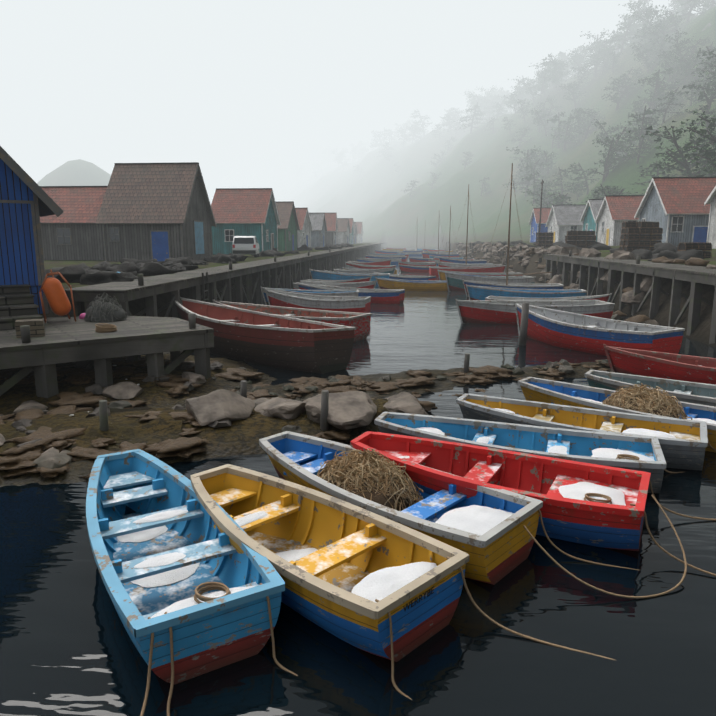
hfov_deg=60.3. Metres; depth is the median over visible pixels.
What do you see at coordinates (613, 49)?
tree
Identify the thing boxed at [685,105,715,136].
tree
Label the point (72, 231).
shed
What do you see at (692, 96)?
tree
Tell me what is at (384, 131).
tree
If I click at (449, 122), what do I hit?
tree
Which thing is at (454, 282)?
boat
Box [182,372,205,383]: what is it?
rock
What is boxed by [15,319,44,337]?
jetty crates
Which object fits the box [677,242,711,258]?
pot stack
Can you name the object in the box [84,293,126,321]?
net heap
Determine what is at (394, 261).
boat
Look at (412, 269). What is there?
boat
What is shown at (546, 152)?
tree
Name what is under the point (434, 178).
tree
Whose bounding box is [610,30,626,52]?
tree
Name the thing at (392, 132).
tree
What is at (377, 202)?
hillside
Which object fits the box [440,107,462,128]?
tree
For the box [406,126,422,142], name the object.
tree
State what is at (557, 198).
tree
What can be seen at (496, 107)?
tree
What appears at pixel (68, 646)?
water
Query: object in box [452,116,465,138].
tree
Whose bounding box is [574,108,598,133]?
tree
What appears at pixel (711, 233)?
white house
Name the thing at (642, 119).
tree
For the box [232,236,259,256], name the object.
white car
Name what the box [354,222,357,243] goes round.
shed
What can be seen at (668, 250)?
net heaps
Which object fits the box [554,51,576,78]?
tree
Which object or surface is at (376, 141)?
tree
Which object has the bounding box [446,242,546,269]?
bank timbers
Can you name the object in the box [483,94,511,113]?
tree
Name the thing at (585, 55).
tree
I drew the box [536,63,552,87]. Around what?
tree
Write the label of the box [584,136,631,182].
tree
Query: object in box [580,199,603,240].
house
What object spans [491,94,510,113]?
tree
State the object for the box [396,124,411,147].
tree
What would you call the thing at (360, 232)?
shed
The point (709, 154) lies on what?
tree
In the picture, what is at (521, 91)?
tree
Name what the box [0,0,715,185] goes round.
sky
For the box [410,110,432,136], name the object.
tree
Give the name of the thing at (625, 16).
tree
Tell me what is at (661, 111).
tree
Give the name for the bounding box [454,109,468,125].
tree
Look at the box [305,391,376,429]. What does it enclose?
rock
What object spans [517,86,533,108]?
tree
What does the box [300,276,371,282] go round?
boat
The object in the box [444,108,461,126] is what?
tree
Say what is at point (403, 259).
boat
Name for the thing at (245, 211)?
teal shed
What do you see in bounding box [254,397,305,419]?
rock
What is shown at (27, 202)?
blue shed
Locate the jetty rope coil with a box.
[95,323,116,331]
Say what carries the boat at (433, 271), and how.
on the water
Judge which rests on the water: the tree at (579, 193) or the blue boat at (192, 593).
the blue boat at (192, 593)
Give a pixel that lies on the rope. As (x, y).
(589, 585)
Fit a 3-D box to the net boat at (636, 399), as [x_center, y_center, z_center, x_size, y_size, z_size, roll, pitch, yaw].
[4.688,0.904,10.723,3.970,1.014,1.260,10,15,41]
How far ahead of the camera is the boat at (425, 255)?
97.17 m
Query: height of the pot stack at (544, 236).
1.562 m
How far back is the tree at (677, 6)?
182.96 m
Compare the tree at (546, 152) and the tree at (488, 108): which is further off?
the tree at (488, 108)
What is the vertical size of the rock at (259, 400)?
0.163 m
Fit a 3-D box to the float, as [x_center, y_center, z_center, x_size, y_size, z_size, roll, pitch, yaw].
[-6.747,-1.034,15.187,0.232,0.158,0.241,1,11,4]
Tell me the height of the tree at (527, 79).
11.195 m
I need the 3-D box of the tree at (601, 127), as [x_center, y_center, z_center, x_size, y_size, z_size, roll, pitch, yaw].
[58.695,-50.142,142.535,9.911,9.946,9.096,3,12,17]
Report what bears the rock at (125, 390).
on the mud bank
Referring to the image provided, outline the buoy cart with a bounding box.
[39,270,75,322]
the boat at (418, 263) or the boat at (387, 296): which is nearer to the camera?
the boat at (387, 296)
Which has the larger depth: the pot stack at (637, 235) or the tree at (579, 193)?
the tree at (579, 193)
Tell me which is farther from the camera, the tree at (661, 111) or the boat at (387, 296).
the tree at (661, 111)
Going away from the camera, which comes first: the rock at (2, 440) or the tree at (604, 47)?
the rock at (2, 440)
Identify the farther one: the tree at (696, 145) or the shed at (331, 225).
the shed at (331, 225)
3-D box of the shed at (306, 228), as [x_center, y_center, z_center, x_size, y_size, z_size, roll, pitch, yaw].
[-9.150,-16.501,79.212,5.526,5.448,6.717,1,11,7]
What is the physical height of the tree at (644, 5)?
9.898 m
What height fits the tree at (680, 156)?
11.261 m
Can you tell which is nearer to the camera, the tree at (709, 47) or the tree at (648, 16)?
the tree at (709, 47)
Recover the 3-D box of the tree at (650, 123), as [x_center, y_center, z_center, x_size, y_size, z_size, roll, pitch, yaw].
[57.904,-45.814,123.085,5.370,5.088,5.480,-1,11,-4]
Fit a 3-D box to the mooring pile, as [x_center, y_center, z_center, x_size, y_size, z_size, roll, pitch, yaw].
[5.094,-0.746,18.987,0.270,1.906,0.220,1,11,4]
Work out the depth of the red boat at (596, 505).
7.31 m
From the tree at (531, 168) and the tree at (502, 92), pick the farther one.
the tree at (502, 92)
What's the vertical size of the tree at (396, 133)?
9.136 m
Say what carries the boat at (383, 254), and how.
on the water
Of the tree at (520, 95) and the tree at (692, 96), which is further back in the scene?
the tree at (520, 95)
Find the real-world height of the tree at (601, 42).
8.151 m
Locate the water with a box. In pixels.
[0,248,715,715]
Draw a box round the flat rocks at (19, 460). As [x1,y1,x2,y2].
[0,359,609,485]
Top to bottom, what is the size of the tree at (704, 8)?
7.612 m
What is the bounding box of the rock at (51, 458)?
[29,447,72,468]
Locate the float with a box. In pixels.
[79,313,85,318]
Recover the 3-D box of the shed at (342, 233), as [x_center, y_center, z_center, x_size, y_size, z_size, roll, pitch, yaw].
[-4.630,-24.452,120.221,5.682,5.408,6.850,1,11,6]
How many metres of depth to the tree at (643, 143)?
116.45 m
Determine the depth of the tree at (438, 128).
264.91 m
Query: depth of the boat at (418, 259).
81.40 m
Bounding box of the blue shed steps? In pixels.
[0,284,42,329]
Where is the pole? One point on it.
(541, 206)
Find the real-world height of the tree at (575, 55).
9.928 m
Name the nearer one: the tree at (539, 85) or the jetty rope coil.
the jetty rope coil
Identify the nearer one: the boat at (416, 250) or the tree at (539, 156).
the boat at (416, 250)
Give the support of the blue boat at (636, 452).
on the water
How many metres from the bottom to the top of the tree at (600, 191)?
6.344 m
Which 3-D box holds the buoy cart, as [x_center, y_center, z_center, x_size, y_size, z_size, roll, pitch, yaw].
[-7.150,-1.482,14.653,0.730,1.210,0.621,-5,12,-25]
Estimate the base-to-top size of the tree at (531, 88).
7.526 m
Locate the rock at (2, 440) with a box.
[0,434,5,445]
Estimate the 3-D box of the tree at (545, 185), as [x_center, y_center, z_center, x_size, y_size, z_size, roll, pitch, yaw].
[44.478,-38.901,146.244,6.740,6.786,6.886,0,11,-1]
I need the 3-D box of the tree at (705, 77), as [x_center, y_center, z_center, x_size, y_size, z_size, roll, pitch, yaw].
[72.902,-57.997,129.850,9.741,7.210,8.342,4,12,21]
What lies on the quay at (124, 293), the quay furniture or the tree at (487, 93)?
the quay furniture
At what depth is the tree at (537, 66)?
209.44 m
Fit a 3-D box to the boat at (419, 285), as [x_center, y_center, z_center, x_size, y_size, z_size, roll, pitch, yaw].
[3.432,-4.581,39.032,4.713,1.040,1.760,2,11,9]
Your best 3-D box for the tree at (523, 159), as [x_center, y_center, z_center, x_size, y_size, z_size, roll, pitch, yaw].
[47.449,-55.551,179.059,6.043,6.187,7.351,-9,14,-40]
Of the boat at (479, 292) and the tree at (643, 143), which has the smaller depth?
the boat at (479, 292)
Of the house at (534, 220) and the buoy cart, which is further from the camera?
the house at (534, 220)
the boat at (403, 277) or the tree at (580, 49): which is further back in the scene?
the tree at (580, 49)
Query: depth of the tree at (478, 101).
253.68 m
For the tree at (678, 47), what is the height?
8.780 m
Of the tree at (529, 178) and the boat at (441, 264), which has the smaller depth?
the boat at (441, 264)
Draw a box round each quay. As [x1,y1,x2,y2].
[64,242,386,317]
[543,254,715,345]
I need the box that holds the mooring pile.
[519,303,528,345]
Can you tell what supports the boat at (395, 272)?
on the water
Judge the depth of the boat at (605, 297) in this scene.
27.60 m
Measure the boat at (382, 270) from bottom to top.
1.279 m
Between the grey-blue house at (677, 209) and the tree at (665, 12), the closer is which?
the grey-blue house at (677, 209)
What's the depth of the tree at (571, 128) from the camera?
169.49 m
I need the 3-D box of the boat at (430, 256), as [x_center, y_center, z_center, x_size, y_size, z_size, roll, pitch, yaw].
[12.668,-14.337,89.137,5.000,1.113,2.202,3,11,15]
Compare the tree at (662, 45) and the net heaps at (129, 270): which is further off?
the tree at (662, 45)
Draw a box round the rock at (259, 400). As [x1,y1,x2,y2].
[253,397,268,407]
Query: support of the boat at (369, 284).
on the water
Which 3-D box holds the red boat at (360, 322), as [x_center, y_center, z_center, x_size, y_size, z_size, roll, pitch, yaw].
[-2.650,-1.226,21.380,6.387,1.290,1.960,7,13,30]
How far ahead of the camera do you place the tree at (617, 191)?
99.04 m
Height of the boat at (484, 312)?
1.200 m
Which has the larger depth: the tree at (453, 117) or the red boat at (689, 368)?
the tree at (453, 117)
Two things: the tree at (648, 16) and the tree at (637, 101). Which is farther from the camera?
the tree at (648, 16)
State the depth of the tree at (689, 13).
167.21 m
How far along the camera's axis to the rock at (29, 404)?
11.10 m
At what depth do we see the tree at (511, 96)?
219.56 m
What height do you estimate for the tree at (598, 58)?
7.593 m
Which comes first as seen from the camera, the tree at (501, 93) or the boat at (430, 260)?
the boat at (430, 260)
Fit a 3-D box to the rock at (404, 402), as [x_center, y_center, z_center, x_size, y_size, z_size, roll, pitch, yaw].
[0.864,0.815,11.191,0.926,0.292,0.971,3,11,17]
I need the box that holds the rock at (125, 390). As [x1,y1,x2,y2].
[102,381,143,398]
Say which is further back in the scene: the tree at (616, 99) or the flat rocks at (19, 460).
the tree at (616, 99)
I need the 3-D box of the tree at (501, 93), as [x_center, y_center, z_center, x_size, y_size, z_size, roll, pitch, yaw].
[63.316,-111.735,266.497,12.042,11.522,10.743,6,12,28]
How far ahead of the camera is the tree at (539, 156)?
171.93 m
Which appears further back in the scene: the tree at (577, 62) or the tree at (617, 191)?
the tree at (577, 62)
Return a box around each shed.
[0,146,62,313]
[40,186,106,259]
[95,162,215,260]
[211,188,280,254]
[276,201,299,250]
[295,208,312,247]
[309,213,326,247]
[325,213,337,244]
[336,218,350,243]
[349,218,354,243]
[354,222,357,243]
[356,222,363,242]
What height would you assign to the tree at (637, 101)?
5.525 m
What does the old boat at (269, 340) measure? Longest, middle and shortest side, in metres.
7.738 x 2.560 x 1.790 m
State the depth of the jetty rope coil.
12.99 m
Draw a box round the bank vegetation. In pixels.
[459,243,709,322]
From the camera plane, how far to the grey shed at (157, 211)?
36.73 m
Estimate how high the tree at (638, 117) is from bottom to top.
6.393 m
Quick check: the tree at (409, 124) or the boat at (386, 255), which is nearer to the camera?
the boat at (386, 255)
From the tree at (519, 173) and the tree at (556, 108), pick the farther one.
the tree at (556, 108)
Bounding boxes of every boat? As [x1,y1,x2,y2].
[86,449,297,715]
[174,297,355,373]
[190,464,614,699]
[212,299,371,341]
[259,431,637,584]
[260,286,358,304]
[265,289,370,312]
[293,280,376,288]
[296,282,404,303]
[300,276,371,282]
[309,269,389,286]
[333,267,395,273]
[342,267,396,273]
[345,262,395,268]
[348,259,391,265]
[350,431,715,575]
[356,257,401,264]
[365,255,406,261]
[368,254,404,256]
[369,253,399,254]
[373,272,435,279]
[374,412,680,492]
[375,250,402,253]
[375,277,447,290]
[397,251,425,256]
[398,261,435,265]
[398,264,437,272]
[403,220,427,251]
[409,257,433,261]
[421,215,458,257]
[427,251,456,253]
[428,206,459,265]
[429,255,462,258]
[429,265,505,277]
[433,257,473,259]
[435,260,492,265]
[437,184,501,266]
[437,270,499,279]
[438,269,522,275]
[439,257,486,263]
[445,272,535,291]
[455,299,614,324]
[456,393,715,470]
[462,163,563,295]
[466,284,586,299]
[485,293,611,301]
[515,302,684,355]
[518,377,715,451]
[584,370,715,406]
[603,344,715,384]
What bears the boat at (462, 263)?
on the water
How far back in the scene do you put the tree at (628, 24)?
182.64 m
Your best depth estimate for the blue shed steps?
13.96 m
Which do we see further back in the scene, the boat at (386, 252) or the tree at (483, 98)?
the tree at (483, 98)
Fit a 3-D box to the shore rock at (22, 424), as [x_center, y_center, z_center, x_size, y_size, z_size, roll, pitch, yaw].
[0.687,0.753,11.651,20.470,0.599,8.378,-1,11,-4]
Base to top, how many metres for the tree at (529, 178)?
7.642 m
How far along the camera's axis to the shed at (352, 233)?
134.84 m
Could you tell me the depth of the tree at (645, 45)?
167.32 m
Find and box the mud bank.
[0,354,611,486]
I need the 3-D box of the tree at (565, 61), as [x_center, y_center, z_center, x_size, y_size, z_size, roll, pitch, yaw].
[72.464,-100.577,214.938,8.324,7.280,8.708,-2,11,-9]
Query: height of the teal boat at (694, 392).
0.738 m
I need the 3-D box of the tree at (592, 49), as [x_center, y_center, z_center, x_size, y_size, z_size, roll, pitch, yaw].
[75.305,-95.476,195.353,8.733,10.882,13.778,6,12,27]
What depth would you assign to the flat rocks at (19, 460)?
11.63 m
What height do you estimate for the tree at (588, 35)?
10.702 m
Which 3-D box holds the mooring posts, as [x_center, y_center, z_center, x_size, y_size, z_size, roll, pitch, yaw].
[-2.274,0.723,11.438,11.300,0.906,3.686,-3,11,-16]
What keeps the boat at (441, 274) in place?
on the water
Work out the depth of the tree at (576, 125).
173.24 m
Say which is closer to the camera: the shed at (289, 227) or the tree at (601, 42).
the shed at (289, 227)
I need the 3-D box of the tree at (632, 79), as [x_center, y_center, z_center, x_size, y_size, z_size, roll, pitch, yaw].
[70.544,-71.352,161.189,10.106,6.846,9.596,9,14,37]
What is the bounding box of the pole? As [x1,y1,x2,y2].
[539,179,543,231]
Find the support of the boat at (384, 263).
on the water
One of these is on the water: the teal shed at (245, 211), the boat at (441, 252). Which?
the boat at (441, 252)
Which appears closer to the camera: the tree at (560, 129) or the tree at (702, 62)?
the tree at (702, 62)
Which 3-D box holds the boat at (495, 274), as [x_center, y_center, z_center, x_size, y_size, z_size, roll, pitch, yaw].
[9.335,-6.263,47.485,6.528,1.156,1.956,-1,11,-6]
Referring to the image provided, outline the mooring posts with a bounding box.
[99,353,469,430]
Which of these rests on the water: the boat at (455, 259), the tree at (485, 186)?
the boat at (455, 259)
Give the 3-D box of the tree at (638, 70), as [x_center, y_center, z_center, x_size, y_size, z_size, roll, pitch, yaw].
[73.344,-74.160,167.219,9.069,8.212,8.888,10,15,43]
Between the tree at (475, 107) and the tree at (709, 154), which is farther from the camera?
the tree at (475, 107)
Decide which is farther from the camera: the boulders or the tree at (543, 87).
the tree at (543, 87)
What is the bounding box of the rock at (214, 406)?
[185,389,254,425]
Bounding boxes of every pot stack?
[535,232,553,247]
[565,231,595,247]
[619,221,662,251]
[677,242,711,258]
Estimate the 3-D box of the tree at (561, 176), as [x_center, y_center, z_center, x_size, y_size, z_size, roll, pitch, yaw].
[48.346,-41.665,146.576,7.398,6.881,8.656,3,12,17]
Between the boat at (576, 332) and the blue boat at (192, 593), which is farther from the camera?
the boat at (576, 332)
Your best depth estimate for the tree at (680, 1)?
173.81 m
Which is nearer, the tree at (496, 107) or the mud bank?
the mud bank
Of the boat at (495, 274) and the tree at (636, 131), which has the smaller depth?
the boat at (495, 274)
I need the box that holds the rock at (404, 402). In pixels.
[383,392,428,414]
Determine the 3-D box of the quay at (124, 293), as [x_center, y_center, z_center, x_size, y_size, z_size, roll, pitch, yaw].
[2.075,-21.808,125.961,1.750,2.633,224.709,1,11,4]
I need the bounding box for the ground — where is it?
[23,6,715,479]
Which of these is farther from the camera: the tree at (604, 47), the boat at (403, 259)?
the tree at (604, 47)
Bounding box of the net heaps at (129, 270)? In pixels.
[45,243,353,284]
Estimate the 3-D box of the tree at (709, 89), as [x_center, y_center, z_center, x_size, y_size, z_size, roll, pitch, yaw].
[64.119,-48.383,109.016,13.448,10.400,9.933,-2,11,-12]
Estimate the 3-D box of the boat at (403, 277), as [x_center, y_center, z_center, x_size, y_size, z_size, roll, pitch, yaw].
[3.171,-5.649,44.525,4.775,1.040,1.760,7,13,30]
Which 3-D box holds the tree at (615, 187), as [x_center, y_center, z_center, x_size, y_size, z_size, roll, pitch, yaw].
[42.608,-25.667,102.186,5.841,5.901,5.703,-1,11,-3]
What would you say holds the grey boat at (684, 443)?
on the water
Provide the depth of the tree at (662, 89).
140.74 m
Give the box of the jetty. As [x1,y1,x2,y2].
[0,316,213,397]
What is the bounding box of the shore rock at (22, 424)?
[0,359,607,447]
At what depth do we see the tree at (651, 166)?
98.41 m
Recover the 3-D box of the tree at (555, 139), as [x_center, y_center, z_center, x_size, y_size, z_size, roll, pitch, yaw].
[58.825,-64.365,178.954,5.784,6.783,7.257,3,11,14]
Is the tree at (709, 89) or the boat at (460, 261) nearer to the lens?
the boat at (460, 261)
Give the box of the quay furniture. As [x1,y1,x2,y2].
[20,249,640,342]
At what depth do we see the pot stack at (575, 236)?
51.26 m
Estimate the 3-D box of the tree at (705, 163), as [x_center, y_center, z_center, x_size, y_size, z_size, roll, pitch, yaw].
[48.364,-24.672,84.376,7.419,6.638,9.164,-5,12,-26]
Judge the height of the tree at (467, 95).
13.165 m
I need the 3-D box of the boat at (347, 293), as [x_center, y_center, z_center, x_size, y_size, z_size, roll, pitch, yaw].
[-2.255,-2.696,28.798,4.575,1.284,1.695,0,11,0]
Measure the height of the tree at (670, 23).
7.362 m
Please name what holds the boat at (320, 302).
on the water
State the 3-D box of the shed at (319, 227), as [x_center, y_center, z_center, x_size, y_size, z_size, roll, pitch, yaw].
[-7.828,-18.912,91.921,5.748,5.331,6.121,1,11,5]
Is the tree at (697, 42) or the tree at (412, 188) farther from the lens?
the tree at (412, 188)
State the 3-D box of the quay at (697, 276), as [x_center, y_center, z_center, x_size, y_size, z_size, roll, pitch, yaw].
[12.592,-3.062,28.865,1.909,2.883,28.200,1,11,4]
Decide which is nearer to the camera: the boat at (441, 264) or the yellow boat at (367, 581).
the yellow boat at (367, 581)
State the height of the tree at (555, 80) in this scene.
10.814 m
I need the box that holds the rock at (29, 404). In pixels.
[13,400,47,413]
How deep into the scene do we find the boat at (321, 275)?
41.36 m
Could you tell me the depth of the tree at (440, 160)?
240.17 m
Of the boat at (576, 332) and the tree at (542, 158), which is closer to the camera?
the boat at (576, 332)
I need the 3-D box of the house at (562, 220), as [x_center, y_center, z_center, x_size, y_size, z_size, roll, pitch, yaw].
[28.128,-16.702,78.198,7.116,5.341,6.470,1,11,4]
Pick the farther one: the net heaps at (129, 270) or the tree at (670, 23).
the tree at (670, 23)
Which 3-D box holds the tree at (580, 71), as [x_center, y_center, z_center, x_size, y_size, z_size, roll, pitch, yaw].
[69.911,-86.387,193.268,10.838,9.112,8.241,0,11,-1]
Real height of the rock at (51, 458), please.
0.180 m
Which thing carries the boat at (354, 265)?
on the water
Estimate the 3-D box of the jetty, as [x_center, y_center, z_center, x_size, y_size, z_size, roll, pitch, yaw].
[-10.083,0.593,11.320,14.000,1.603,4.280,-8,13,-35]
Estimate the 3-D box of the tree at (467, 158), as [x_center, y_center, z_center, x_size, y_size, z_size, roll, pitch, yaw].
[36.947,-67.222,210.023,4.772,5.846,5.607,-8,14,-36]
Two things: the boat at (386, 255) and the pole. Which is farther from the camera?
the boat at (386, 255)
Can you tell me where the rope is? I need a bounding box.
[523,495,686,597]
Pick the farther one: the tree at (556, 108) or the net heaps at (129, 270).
the tree at (556, 108)
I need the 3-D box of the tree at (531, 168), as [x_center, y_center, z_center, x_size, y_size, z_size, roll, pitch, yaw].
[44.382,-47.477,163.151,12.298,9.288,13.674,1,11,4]
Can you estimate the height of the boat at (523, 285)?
7.450 m
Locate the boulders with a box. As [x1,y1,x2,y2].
[456,242,715,325]
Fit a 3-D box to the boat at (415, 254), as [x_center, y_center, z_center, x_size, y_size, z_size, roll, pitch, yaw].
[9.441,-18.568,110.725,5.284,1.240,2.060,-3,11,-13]
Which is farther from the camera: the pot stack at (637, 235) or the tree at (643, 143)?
the tree at (643, 143)
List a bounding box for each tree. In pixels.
[370,127,392,148]
[370,130,384,150]
[383,129,400,145]
[388,127,403,140]
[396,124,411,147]
[401,123,421,143]
[401,180,419,196]
[406,120,422,140]
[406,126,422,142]
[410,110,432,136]
[428,172,441,187]
[429,150,445,168]
[430,124,448,140]
[439,115,459,135]
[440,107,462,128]
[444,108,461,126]
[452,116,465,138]
[454,102,487,133]
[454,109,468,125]
[459,152,472,168]
[460,89,484,107]
[466,94,486,119]
[468,93,487,111]
[470,99,500,120]
[476,85,496,100]
[479,177,491,195]
[480,102,495,120]
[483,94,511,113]
[484,89,504,105]
[488,99,512,119]
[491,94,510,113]
[493,87,508,105]
[501,92,521,112]
[502,76,536,110]
[503,159,550,195]
[503,169,525,191]
[506,145,542,185]
[510,155,525,172]
[512,85,527,108]
[513,76,537,98]
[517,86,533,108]
[522,79,538,103]
[522,156,552,175]
[522,171,548,203]
[523,188,560,207]
[525,151,544,173]
[528,181,553,202]
[529,63,551,92]
[530,76,550,96]
[533,70,556,100]
[535,103,562,126]
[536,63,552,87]
[539,54,570,90]
[540,150,557,174]
[545,112,574,148]
[545,191,571,207]
[547,167,572,194]
[551,124,566,147]
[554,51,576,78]
[554,193,571,204]
[559,114,582,150]
[564,60,575,78]
[564,162,598,193]
[565,106,597,133]
[566,43,589,74]
[566,45,591,77]
[566,65,597,97]
[567,55,586,74]
[569,182,583,199]
[571,47,592,68]
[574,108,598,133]
[574,110,604,139]
[579,30,609,62]
[581,186,601,202]
[582,48,610,76]
[583,39,607,73]
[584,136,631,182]
[589,39,616,65]
[589,46,619,69]
[591,35,615,58]
[592,118,628,154]
[593,184,619,198]
[597,188,641,195]
[598,127,640,177]
[600,185,632,194]
[601,19,638,53]
[601,72,644,110]
[608,0,657,50]
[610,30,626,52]
[611,73,643,98]
[612,67,642,96]
[614,118,661,155]
[618,15,642,36]
[620,106,662,149]
[620,130,655,163]
[624,2,656,26]
[626,111,656,134]
[626,161,677,194]
[627,0,655,24]
[627,76,683,116]
[628,5,669,40]
[629,120,715,176]
[630,15,687,61]
[630,97,646,116]
[633,26,674,65]
[637,67,681,114]
[637,117,661,136]
[643,16,688,60]
[643,87,684,124]
[651,9,672,24]
[652,11,681,37]
[658,28,698,72]
[662,0,710,22]
[664,0,681,16]
[665,147,715,176]
[668,0,708,13]
[671,140,715,176]
[673,121,715,172]
[676,41,715,78]
[678,67,715,99]
[681,83,701,105]
[682,50,715,113]
[683,110,715,156]
[684,37,710,62]
[684,134,710,168]
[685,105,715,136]
[688,46,715,87]
[692,160,715,176]
[696,58,715,83]
[697,0,715,11]
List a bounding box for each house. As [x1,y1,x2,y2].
[529,208,550,241]
[545,205,585,242]
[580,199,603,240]
[595,195,643,245]
[634,177,715,246]
[704,186,715,248]
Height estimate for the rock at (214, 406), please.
0.447 m
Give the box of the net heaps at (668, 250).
[472,240,703,260]
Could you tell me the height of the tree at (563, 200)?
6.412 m
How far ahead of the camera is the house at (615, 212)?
55.22 m
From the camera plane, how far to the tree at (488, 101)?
250.86 m
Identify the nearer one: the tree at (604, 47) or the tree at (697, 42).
the tree at (697, 42)

